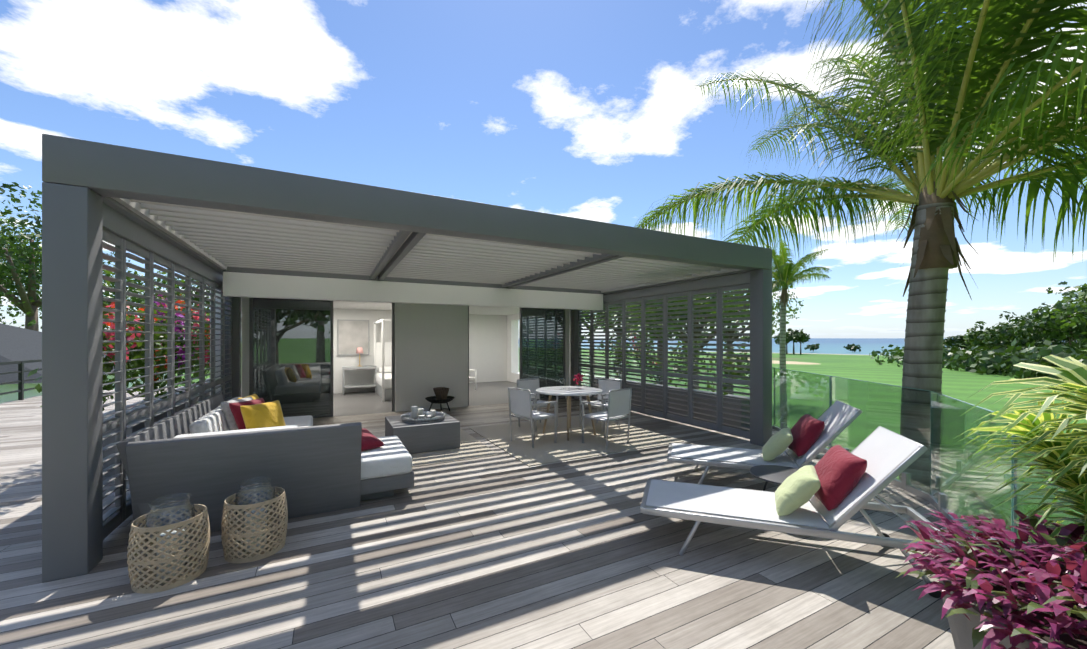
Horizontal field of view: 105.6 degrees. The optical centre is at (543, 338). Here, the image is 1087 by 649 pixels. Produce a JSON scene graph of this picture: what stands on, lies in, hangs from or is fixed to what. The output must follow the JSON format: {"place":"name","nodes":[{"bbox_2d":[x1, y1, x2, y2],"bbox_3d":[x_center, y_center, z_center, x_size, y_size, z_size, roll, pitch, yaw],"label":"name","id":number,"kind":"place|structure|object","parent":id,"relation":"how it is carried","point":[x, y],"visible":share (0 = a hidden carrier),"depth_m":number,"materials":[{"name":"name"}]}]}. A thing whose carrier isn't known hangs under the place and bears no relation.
{"place":"outdoors","nodes":[
{"label":"outdoors","id":0,"kind":"place"},
{"bbox_2d":[221,396,252,429],"bbox_3d":[-3.551,0.943,4.874,0.238,0.448,0.477,0,0,0],"label":"pillow","id":1,"kind":"object","parent":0,"point":[229,418],"visible":0.27,"depth_m":4.66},
{"bbox_2d":[223,272,602,411],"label":"house pier walls","id":2,"kind":"structure","parent":0,"point":[431,336],"depth_m":9.14,"materials":[{"name":"paint"}]},
{"bbox_2d":[249,298,332,417],"bbox_3d":[-5.026,0.383,8.272,1.440,2.500,0.050,0,0,-27],"label":"door frame","id":3,"kind":"structure","parent":2,"relation":"attached to","point":[251,353],"depth_m":8.41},
{"bbox_2d":[253,298,329,416],"bbox_3d":[-5.026,0.385,8.272,1.330,2.395,0.010,0,0,-27],"label":"glass door","id":4,"kind":"structure","parent":3,"relation":"in","point":[291,355],"depth_m":8.27,"materials":[{"name":"glass"}]},
{"bbox_2d":[519,308,564,400],"bbox_3d":[-0.013,0.383,10.879,1.340,2.500,0.050,0,0,-27],"label":"door frame","id":5,"kind":"structure","parent":2,"relation":"attached to","point":[520,343],"depth_m":10.59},
{"bbox_2d":[522,308,562,397],"bbox_3d":[-0.013,0.385,10.879,1.230,2.395,0.010,0,0,-27],"label":"glass door","id":6,"kind":"structure","parent":5,"relation":"in","point":[542,344],"depth_m":10.88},
{"bbox_2d":[425,396,454,403],"bbox_3d":[-2.262,1.364,9.005,0.626,0.127,0.626,0,0,-27],"label":"fire bowl","id":7,"kind":"object","parent":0,"point":[432,399],"visible":0.96,"depth_m":8.83,"materials":[{"name":"black metal"}]},
{"bbox_2d":[433,387,448,399],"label":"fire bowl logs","id":8,"kind":"object","parent":7,"relation":"in","point":[441,393],"visible":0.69,"depth_m":8.96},
{"bbox_2d":[0,0,1086,337],"label":"sky","id":9,"kind":"structure","parent":0,"point":[582,109],"materials":[{"name":"blue"}]},
{"bbox_2d":[536,386,601,395],"bbox_3d":[0.432,0.888,6.968,1.120,0.030,1.120,0,0,-27],"label":"tabletop","id":10,"kind":"object","parent":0,"point":[563,391],"visible":0.92,"depth_m":6.74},
{"bbox_2d":[130,338,1086,541],"bbox_3d":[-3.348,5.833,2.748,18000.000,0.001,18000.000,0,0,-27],"label":"ground","id":11,"kind":"structure","parent":0,"point":[832,357],"depth_m":58.05,"materials":[{"name":"plant"}]},
{"bbox_2d":[0,188,41,326],"bbox_3d":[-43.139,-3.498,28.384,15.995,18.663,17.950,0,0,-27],"label":"tree leaves","id":12,"kind":"object","parent":11,"relation":"on","point":[13,288],"visible":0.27,"depth_m":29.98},
{"bbox_2d":[0,182,160,330],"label":"tree leaves","id":13,"kind":"object","parent":11,"relation":"on","point":[20,250],"depth_m":29.70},
{"bbox_2d":[0,370,166,402],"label":"neighbour walls","id":14,"kind":"structure","parent":11,"relation":"on","point":[4,398],"depth_m":14.22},
{"bbox_2d":[0,323,131,383],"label":"neighbour roof","id":15,"kind":"structure","parent":14,"relation":"on","point":[19,344],"depth_m":16.40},
{"bbox_2d":[0,248,184,321],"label":"tree leaves","id":16,"kind":"object","parent":11,"relation":"on","point":[40,307],"depth_m":42.09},
{"bbox_2d":[105,271,209,324],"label":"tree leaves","id":17,"kind":"object","parent":11,"relation":"on","point":[162,281],"depth_m":46.39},
{"bbox_2d":[163,278,209,319],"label":"tree leaves","id":18,"kind":"object","parent":11,"relation":"on","point":[207,296],"visible":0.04,"depth_m":48.92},
{"bbox_2d":[0,386,961,648],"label":"deck","id":19,"kind":"structure","parent":11,"relation":"on","point":[504,550],"depth_m":2.83,"materials":[{"name":"grey wood"}]},
{"bbox_2d":[0,359,41,399],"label":"railing","id":20,"kind":"object","parent":19,"relation":"on","point":[20,381],"visible":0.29,"depth_m":10.83,"materials":[{"name":"black metal"}]},
{"bbox_2d":[127,504,209,593],"bbox_3d":[-2.553,1.423,2.823,0.422,0.420,0.422,0,0,-27],"label":"wicker lantern","id":21,"kind":"object","parent":19,"relation":"on","point":[136,553],"visible":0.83,"depth_m":2.69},
{"bbox_2d":[137,559,202,587],"bbox_3d":[-2.553,1.621,2.823,0.360,0.020,0.360,0,0,-27],"label":"basket base","id":22,"kind":"object","parent":21,"relation":"attached to","point":[163,583],"visible":0.21,"depth_m":2.76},
{"bbox_2d":[145,493,194,582],"bbox_3d":[-2.553,1.352,2.823,0.252,0.501,0.252,0,0,-27],"label":"lantern glass","id":23,"kind":"object","parent":22,"relation":"on","point":[149,521],"visible":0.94,"depth_m":2.80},
{"bbox_2d":[156,528,184,578],"bbox_3d":[-2.553,1.473,2.823,0.142,0.280,0.144,0,0,-27],"label":"candle","id":24,"kind":"object","parent":22,"relation":"on","point":[169,551],"depth_m":2.78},
{"bbox_2d":[221,487,287,562],"bbox_3d":[-2.219,1.423,3.177,0.422,0.420,0.422,0,0,-27],"label":"wicker lantern","id":25,"kind":"object","parent":19,"relation":"on","point":[229,510],"visible":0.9,"depth_m":3.04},
{"bbox_2d":[235,476,274,553],"bbox_3d":[-2.219,1.352,3.177,0.252,0.501,0.252,0,0,-27],"label":"lantern glass","id":26,"kind":"object","parent":25,"relation":"in","point":[238,500],"visible":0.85,"depth_m":3.16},
{"bbox_2d":[227,536,282,558],"bbox_3d":[-2.219,1.621,3.177,0.360,0.020,0.360,0,0,-27],"label":"basket base","id":27,"kind":"object","parent":25,"relation":"attached to","point":[253,555],"visible":0.21,"depth_m":3.11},
{"bbox_2d":[244,508,266,551],"bbox_3d":[-2.219,1.473,3.177,0.142,0.280,0.144,0,0,-27],"label":"candle","id":28,"kind":"object","parent":27,"relation":"on","point":[253,530],"depth_m":3.13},
{"bbox_2d":[210,287,518,395],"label":"house wall","id":29,"kind":"structure","parent":19,"relation":"on","point":[512,348],"depth_m":15.37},
{"bbox_2d":[392,303,468,410],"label":"door jambs","id":30,"kind":"structure","parent":29,"relation":"attached to","point":[393,356],"depth_m":9.19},
{"bbox_2d":[360,470,413,500],"bbox_3d":[-2.938,1.508,5.103,2.060,0.250,3.000,0,0,-27],"label":"sofa base","id":31,"kind":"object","parent":19,"relation":"on","point":[379,487],"depth_m":4.14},
{"bbox_2d":[174,397,297,437],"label":"sofa back cushions","id":32,"kind":"object","parent":31,"relation":"on","point":[213,422],"visible":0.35,"depth_m":4.05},
{"bbox_2d":[116,393,361,539],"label":"sofa back panels","id":33,"kind":"object","parent":31,"relation":"on","point":[311,470],"visible":0.79,"depth_m":3.50,"materials":[{"name":"grey wood"}]},
{"bbox_2d":[229,398,264,429],"bbox_3d":[-3.371,0.923,4.787,0.255,0.395,0.440,0,0,10],"label":"pillow","id":34,"kind":"object","parent":31,"relation":"on","point":[235,409],"visible":0.35,"depth_m":4.60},
{"bbox_2d":[240,400,285,428],"bbox_3d":[-3.155,0.953,4.674,0.241,0.430,0.459,0,0,17],"label":"pillow","id":35,"kind":"object","parent":31,"relation":"on","point":[267,414],"visible":0.6,"depth_m":4.61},
{"bbox_2d":[284,415,411,479],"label":"sofa seat cushions","id":36,"kind":"object","parent":31,"relation":"on","point":[392,456],"visible":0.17,"depth_m":4.18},
{"bbox_2d":[361,429,384,451],"bbox_3d":[-2.042,1.113,4.464,0.448,0.191,0.458,0,0,43],"label":"pillow","id":37,"kind":"object","parent":36,"relation":"on","point":[369,440],"visible":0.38,"depth_m":4.42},
{"bbox_2d":[42,134,771,581],"bbox_3d":[-1.215,0.133,7.013,7.720,3.000,5.600,0,0,-27],"label":"pergola frame","id":38,"kind":"object","parent":19,"relation":"on","point":[84,182],"visible":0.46,"depth_m":3.08,"materials":[{"name":"metal"}]},
{"bbox_2d":[103,203,231,539],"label":"shutter frames","id":39,"kind":"structure","parent":38,"relation":"attached to","point":[123,232],"depth_m":4.15,"materials":[{"name":"metal"}]},
{"bbox_2d":[103,242,231,521],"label":"louvered shutters","id":40,"kind":"object","parent":39,"relation":"in","point":[108,503],"visible":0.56,"depth_m":3.99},
{"bbox_2d":[111,197,739,292],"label":"pergola gutters","id":41,"kind":"object","parent":38,"relation":"attached to","point":[134,207],"visible":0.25,"depth_m":4.84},
{"bbox_2d":[130,199,730,290],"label":"roof louvres","id":42,"kind":"object","parent":38,"relation":"attached to","point":[226,238],"visible":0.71,"depth_m":5.53,"materials":[{"name":"metal"}]},
{"bbox_2d":[370,230,625,287],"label":"pergola cross beams","id":43,"kind":"structure","parent":38,"relation":"attached to","point":[410,243],"depth_m":5.82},
{"bbox_2d":[578,272,749,438],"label":"shutter frames","id":44,"kind":"structure","parent":38,"relation":"attached to","point":[719,285],"depth_m":7.89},
{"bbox_2d":[579,290,749,429],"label":"shutter louvers","id":45,"kind":"object","parent":44,"relation":"in","point":[704,325],"visible":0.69,"depth_m":7.83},
{"bbox_2d":[103,377,749,476],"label":"louvered shutters","id":46,"kind":"object","parent":19,"relation":"on","point":[110,440],"visible":0.14,"depth_m":7.66,"materials":[{"name":"metal"}]},
{"bbox_2d":[27,270,140,410],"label":"bougainvillea leaves","id":47,"kind":"object","parent":46,"relation":"on","point":[106,369],"depth_m":5.16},
{"bbox_2d":[103,300,180,407],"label":"bougainvillea leaves","id":48,"kind":"object","parent":46,"relation":"on","point":[139,355],"depth_m":5.90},
{"bbox_2d":[111,289,194,398],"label":"bougainvillea leaves","id":49,"kind":"object","parent":46,"relation":"on","point":[176,360],"depth_m":6.81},
{"bbox_2d":[154,297,209,392],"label":"bougainvillea leaves","id":50,"kind":"object","parent":46,"relation":"on","point":[192,362],"depth_m":7.79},
{"bbox_2d":[175,300,209,387],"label":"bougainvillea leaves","id":51,"kind":"object","parent":46,"relation":"on","point":[196,355],"depth_m":8.46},
{"bbox_2d":[597,333,640,377],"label":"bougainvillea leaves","id":52,"kind":"object","parent":46,"relation":"on","point":[619,352],"visible":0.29,"depth_m":10.51,"materials":[{"name":"green plant"}]},
{"bbox_2d":[631,333,669,383],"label":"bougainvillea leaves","id":53,"kind":"object","parent":46,"relation":"on","point":[651,366],"depth_m":9.65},
{"bbox_2d":[669,341,714,386],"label":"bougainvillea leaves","id":54,"kind":"object","parent":46,"relation":"on","point":[686,360],"visible":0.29,"depth_m":8.70,"materials":[{"name":"green plant"}]},
{"bbox_2d":[704,337,749,394],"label":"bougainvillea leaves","id":55,"kind":"object","parent":46,"relation":"on","point":[738,368],"visible":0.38,"depth_m":7.50,"materials":[{"name":"green plant"}]},
{"bbox_2d":[318,381,565,417],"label":"interior floor","id":56,"kind":"structure","parent":19,"relation":"on","point":[371,402],"depth_m":10.93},
{"bbox_2d":[343,366,376,394],"bbox_3d":[-5.409,1.233,12.130,0.900,0.800,0.450,0,0,-27],"label":"console table","id":57,"kind":"object","parent":56,"relation":"on","point":[363,385],"visible":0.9,"depth_m":12.02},
{"bbox_2d":[374,319,391,401],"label":"bed poster frame","id":58,"kind":"object","parent":56,"relation":"on","point":[383,353],"visible":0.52,"depth_m":12.46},
{"bbox_2d":[377,383,391,400],"bbox_3d":[-4.272,1.473,11.679,0.700,0.320,2.100,0,0,-27],"label":"bed base","id":59,"kind":"object","parent":56,"relation":"on","point":[388,394],"visible":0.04,"depth_m":10.66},
{"bbox_2d":[376,366,391,388],"bbox_3d":[-4.272,1.083,11.679,0.740,0.460,2.140,0,0,-27],"label":"bed linen","id":60,"kind":"object","parent":59,"relation":"on","point":[388,377],"visible":0.44,"depth_m":11.39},
{"bbox_2d":[333,301,518,393],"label":"wall","id":61,"kind":"structure","parent":56,"relation":"on","point":[488,343],"depth_m":12.77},
{"bbox_2d":[337,319,368,355],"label":"picture frame","id":62,"kind":"object","parent":61,"relation":"attached to","point":[338,320],"visible":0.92,"depth_m":12.17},
{"bbox_2d":[339,321,367,353],"bbox_3d":[-5.680,-0.017,12.327,0.800,1.000,0.050,0,0,-27],"label":"artwork canvas","id":63,"kind":"object","parent":62,"relation":"in","point":[353,336],"visible":0.79,"depth_m":12.29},
{"bbox_2d":[410,429,498,466],"bbox_3d":[-1.747,1.628,6.173,1.600,0.010,1.800,0,0,-27],"label":"rug","id":64,"kind":"object","parent":19,"relation":"on","point":[471,447],"visible":0.36,"depth_m":5.80,"materials":[{"name":"fabric"}]},
{"bbox_2d":[385,412,459,453],"bbox_3d":[-1.861,1.427,6.283,0.940,0.388,0.940,0,0,-27],"label":"coffee table","id":65,"kind":"object","parent":64,"relation":"on","point":[444,434],"visible":0.75,"depth_m":5.90,"materials":[{"name":"grey wood"}]},
{"bbox_2d":[402,415,443,423],"bbox_3d":[-1.820,1.223,6.247,0.620,0.016,0.620,0,0,-27],"label":"tray base","id":66,"kind":"object","parent":65,"relation":"on","point":[408,417],"visible":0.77,"depth_m":6.16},
{"bbox_2d":[401,411,445,422],"bbox_3d":[-1.820,1.189,6.247,0.656,0.054,0.656,0,0,-27],"label":"tray","id":67,"kind":"object","parent":65,"relation":"on","point":[441,417],"visible":0.83,"depth_m":6.04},
{"bbox_2d":[411,406,435,418],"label":"candles","id":68,"kind":"object","parent":67,"relation":"on","point":[417,412],"visible":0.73,"depth_m":6.22,"materials":[{"name":"wax"}]},
{"bbox_2d":[469,416,683,466],"bbox_3d":[0.432,1.627,6.968,2.700,0.012,2.500,0,0,-27],"label":"outdoor rug","id":69,"kind":"object","parent":19,"relation":"on","point":[546,449],"visible":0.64,"depth_m":6.52,"materials":[{"name":"fabric"}]},
{"bbox_2d":[508,387,556,447],"bbox_3d":[-0.177,1.197,6.422,0.554,0.873,0.560,0,0,-42],"label":"chair frame","id":70,"kind":"object","parent":69,"relation":"on","point":[554,416],"visible":0.73,"depth_m":6.38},
{"bbox_2d":[509,389,553,418],"bbox_3d":[-0.173,0.993,6.425,0.524,0.411,0.490,0,0,-42],"label":"chair seat","id":71,"kind":"object","parent":70,"relation":"attached to","point":[519,403],"visible":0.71,"depth_m":6.28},
{"bbox_2d":[517,378,557,430],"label":"chair frame","id":72,"kind":"object","parent":69,"relation":"on","point":[536,407],"visible":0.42,"depth_m":7.54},
{"bbox_2d":[518,379,553,405],"bbox_3d":[-0.110,0.993,7.572,0.490,0.411,0.524,0,0,-42],"label":"chair seat","id":73,"kind":"object","parent":72,"relation":"attached to","point":[532,385],"visible":0.54,"depth_m":7.77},
{"bbox_2d":[542,395,595,440],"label":"table legs","id":74,"kind":"object","parent":69,"relation":"on","point":[569,410],"visible":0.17,"depth_m":6.92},
{"bbox_2d":[579,378,621,431],"bbox_3d":[1.040,1.197,7.513,0.554,0.873,0.560,0,0,-42],"label":"chair frame","id":75,"kind":"object","parent":69,"relation":"on","point":[602,409],"visible":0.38,"depth_m":7.48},
{"bbox_2d":[581,379,619,406],"bbox_3d":[1.036,0.993,7.510,0.524,0.411,0.490,0,0,-42],"label":"chair seat","id":76,"kind":"object","parent":75,"relation":"attached to","point":[605,386],"visible":0.61,"depth_m":7.69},
{"bbox_2d":[581,388,631,448],"bbox_3d":[0.977,1.197,6.359,0.560,0.873,0.554,0,0,-42],"label":"chair frame","id":77,"kind":"object","parent":69,"relation":"on","point":[608,420],"visible":0.69,"depth_m":6.29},
{"bbox_2d":[584,389,629,419],"bbox_3d":[0.974,0.993,6.363,0.490,0.411,0.524,0,0,-42],"label":"chair seat","id":78,"kind":"object","parent":77,"relation":"attached to","point":[619,403],"visible":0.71,"depth_m":6.20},
{"bbox_2d":[667,400,862,483],"bbox_3d":[2.406,1.163,4.522,0.695,0.949,1.985,0,0,-71],"label":"lounger frame","id":79,"kind":"object","parent":19,"relation":"on","point":[815,454],"visible":0.38,"depth_m":4.32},
{"bbox_2d":[671,401,857,467],"bbox_3d":[2.326,1.001,4.549,0.610,0.616,1.741,0,0,-71],"label":"lounger sling","id":80,"kind":"object","parent":79,"relation":"attached to","point":[835,416],"visible":0.82,"depth_m":4.45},
{"bbox_2d":[762,428,792,460],"bbox_3d":[2.499,1.133,4.406,0.284,0.309,0.384,0,0,29],"label":"pillow","id":81,"kind":"object","parent":79,"relation":"on","point":[777,444],"visible":1,"depth_m":4.28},
{"bbox_2d":[788,414,824,456],"bbox_3d":[2.787,1.033,4.414,0.294,0.380,0.439,0,0,15],"label":"pillow","id":82,"kind":"object","parent":79,"relation":"on","point":[807,430],"visible":0.85,"depth_m":4.25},
{"bbox_2d":[583,384,990,548],"bbox_3d":[1.612,1.543,9.110,4.623,0.180,20.984,0,0,-7],"label":"glass railing","id":83,"kind":"object","parent":19,"relation":"on","point":[904,484],"visible":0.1,"depth_m":4.28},
{"bbox_2d":[581,356,1086,557],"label":"glass rail panels","id":84,"kind":"object","parent":83,"relation":"in","point":[952,482],"visible":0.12,"depth_m":3.68,"materials":[{"name":"glass"}]},
{"bbox_2d":[640,426,959,582],"bbox_3d":[1.798,1.163,3.197,0.695,0.949,1.985,0,0,-71],"label":"lounger frame","id":85,"kind":"object","parent":19,"relation":"on","point":[861,505],"visible":0.79,"depth_m":2.85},
{"bbox_2d":[646,427,919,528],"bbox_3d":[1.718,1.001,3.224,0.610,0.616,1.741,0,0,-71],"label":"lounge chair sling","id":86,"kind":"object","parent":85,"relation":"attached to","point":[883,452],"visible":0.75,"depth_m":3.11,"materials":[{"name":"fabric"}]},
{"bbox_2d":[775,465,820,515],"bbox_3d":[1.891,1.133,3.081,0.284,0.309,0.384,0,0,29],"label":"pillow","id":87,"kind":"object","parent":85,"relation":"on","point":[800,487],"visible":1,"depth_m":2.96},
{"bbox_2d":[814,445,866,510],"bbox_3d":[2.179,1.033,3.089,0.294,0.380,0.439,0,0,15],"label":"pillow","id":88,"kind":"object","parent":85,"relation":"on","point":[840,470],"visible":0.9,"depth_m":2.93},
{"bbox_2d":[876,532,940,597],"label":"lounger wheels","id":89,"kind":"object","parent":85,"relation":"attached to","point":[936,594],"visible":0.33,"depth_m":2.59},
{"bbox_2d":[589,357,1067,549],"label":"glass rail edges","id":90,"kind":"object","parent":19,"relation":"on","point":[1013,487],"visible":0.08,"depth_m":3.53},
{"bbox_2d":[937,549,1086,648],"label":"planter bowl","id":91,"kind":"object","parent":19,"relation":"on","point":[962,626],"visible":0.1,"depth_m":1.35,"materials":[{"name":"concrete"}]},
{"bbox_2d":[965,576,1086,648],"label":"plant","id":92,"kind":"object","parent":91,"relation":"in","point":[1067,640],"depth_m":1.35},
{"bbox_2d":[896,509,1086,648],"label":"tradescantia leaves","id":93,"kind":"object","parent":92,"relation":"on","point":[1050,571],"visible":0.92,"depth_m":1.33,"materials":[{"name":"plant"}]},
{"bbox_2d":[950,350,1086,573],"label":"dracaena leaves","id":94,"kind":"object","parent":92,"relation":"on","point":[1039,429],"visible":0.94,"depth_m":1.47,"materials":[{"name":"plant"}]},
{"bbox_2d":[581,307,626,375],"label":"tree leaves","id":95,"kind":"object","parent":11,"relation":"on","point":[589,321],"depth_m":54.30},
{"bbox_2d":[581,304,649,378],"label":"tree leaves","id":96,"kind":"object","parent":11,"relation":"on","point":[609,319],"depth_m":41.71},
{"bbox_2d":[587,291,735,383],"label":"tree leaves","id":97,"kind":"object","parent":11,"relation":"on","point":[649,325],"depth_m":33.50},
{"bbox_2d":[626,288,780,389],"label":"tree leaves","id":98,"kind":"object","parent":11,"relation":"on","point":[730,316],"depth_m":27.08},
{"bbox_2d":[687,286,803,394],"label":"tree leaves","id":99,"kind":"object","parent":11,"relation":"on","point":[777,307],"depth_m":38.57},
{"bbox_2d":[779,287,786,425],"bbox_3d":[11.658,1.687,20.065,0.428,8.337,0.973,0,0,29],"label":"palm trunk","id":100,"kind":"object","parent":11,"relation":"on","point":[782,355],"visible":0.42,"depth_m":20.00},
{"bbox_2d":[778,281,790,306],"bbox_3d":[11.531,-2.034,19.715,0.595,1.367,0.598,0,0,-27],"label":"palm sheath","id":101,"kind":"object","parent":100,"relation":"attached to","point":[784,299],"visible":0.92,"depth_m":19.60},
{"bbox_2d":[764,244,827,288],"bbox_3d":[11.367,-3.278,19.570,3.822,2.401,4.021,0,0,-27],"label":"palm rachis","id":102,"kind":"object","parent":100,"relation":"on","point":[788,282],"visible":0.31,"depth_m":19.48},
{"bbox_2d":[764,239,831,292],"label":"palm fronds","id":103,"kind":"object","parent":102,"relation":"on","point":[780,262],"visible":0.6,"depth_m":19.10,"materials":[{"name":"green plant"}]},
{"bbox_2d":[777,331,794,353],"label":"coast tree leaves","id":104,"kind":"object","parent":11,"relation":"on","point":[789,335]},
{"bbox_2d":[792,329,810,353],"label":"coast tree leaves","id":105,"kind":"object","parent":11,"relation":"on","point":[803,337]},
{"bbox_2d":[844,344,860,351],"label":"coast tree leaves","id":106,"kind":"object","parent":11,"relation":"on","point":[852,347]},
{"bbox_2d":[899,202,954,493],"bbox_3d":[4.769,2.141,5.115,0.605,7.452,0.839,0,0,3],"label":"palm trunk","id":107,"kind":"object","parent":11,"relation":"on","point":[924,333],"visible":0.38,"depth_m":4.94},
{"bbox_2d":[897,181,977,299],"bbox_3d":[4.628,-1.116,4.862,0.706,1.401,0.700,0,0,-27],"label":"palm sheath","id":108,"kind":"object","parent":107,"relation":"attached to","point":[938,245],"visible":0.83,"depth_m":4.74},
{"bbox_2d":[638,0,1086,242],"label":"palm rachis","id":109,"kind":"object","parent":108,"relation":"attached to","point":[983,170],"visible":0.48,"depth_m":4.60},
{"bbox_2d":[634,0,1086,266],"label":"palm fronds","id":110,"kind":"object","parent":109,"relation":"on","point":[931,44],"visible":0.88,"depth_m":4.59,"materials":[{"name":"green plant"}]},
{"bbox_2d":[943,334,983,349],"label":"tree leaves","id":111,"kind":"object","parent":11,"relation":"on","point":[949,341],"visible":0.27,"depth_m":106.00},
{"bbox_2d":[869,338,1086,380],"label":"scrub bushes","id":112,"kind":"object","parent":11,"relation":"on","point":[987,360],"visible":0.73,"depth_m":65.37,"materials":[{"name":"green plant"}]},
{"bbox_2d":[963,321,1016,349],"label":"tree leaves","id":113,"kind":"object","parent":11,"relation":"on","point":[974,339],"depth_m":98.44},
{"bbox_2d":[971,316,1057,352],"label":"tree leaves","id":114,"kind":"object","parent":11,"relation":"on","point":[990,336],"depth_m":90.85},
{"bbox_2d":[990,311,1076,348],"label":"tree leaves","id":115,"kind":"object","parent":11,"relation":"on","point":[1009,332],"depth_m":83.39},
{"bbox_2d":[1007,281,1086,341],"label":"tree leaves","id":116,"kind":"object","parent":11,"relation":"on","point":[1048,321],"depth_m":69.45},
{"bbox_2d":[1013,303,1086,355],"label":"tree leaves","id":117,"kind":"object","parent":11,"relation":"on","point":[1026,331],"depth_m":74.56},
{"bbox_2d":[1031,283,1086,328],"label":"tree leaves","id":118,"kind":"object","parent":11,"relation":"on","point":[1078,309],"visible":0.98,"depth_m":63.80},
{"bbox_2d":[750,465,798,484],"bbox_3d":[2.230,1.273,3.832,0.560,0.018,0.560,0,0,-27],"label":"side table top","id":119,"kind":"object","parent":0,"point":[776,474],"visible":0.44,"depth_m":3.88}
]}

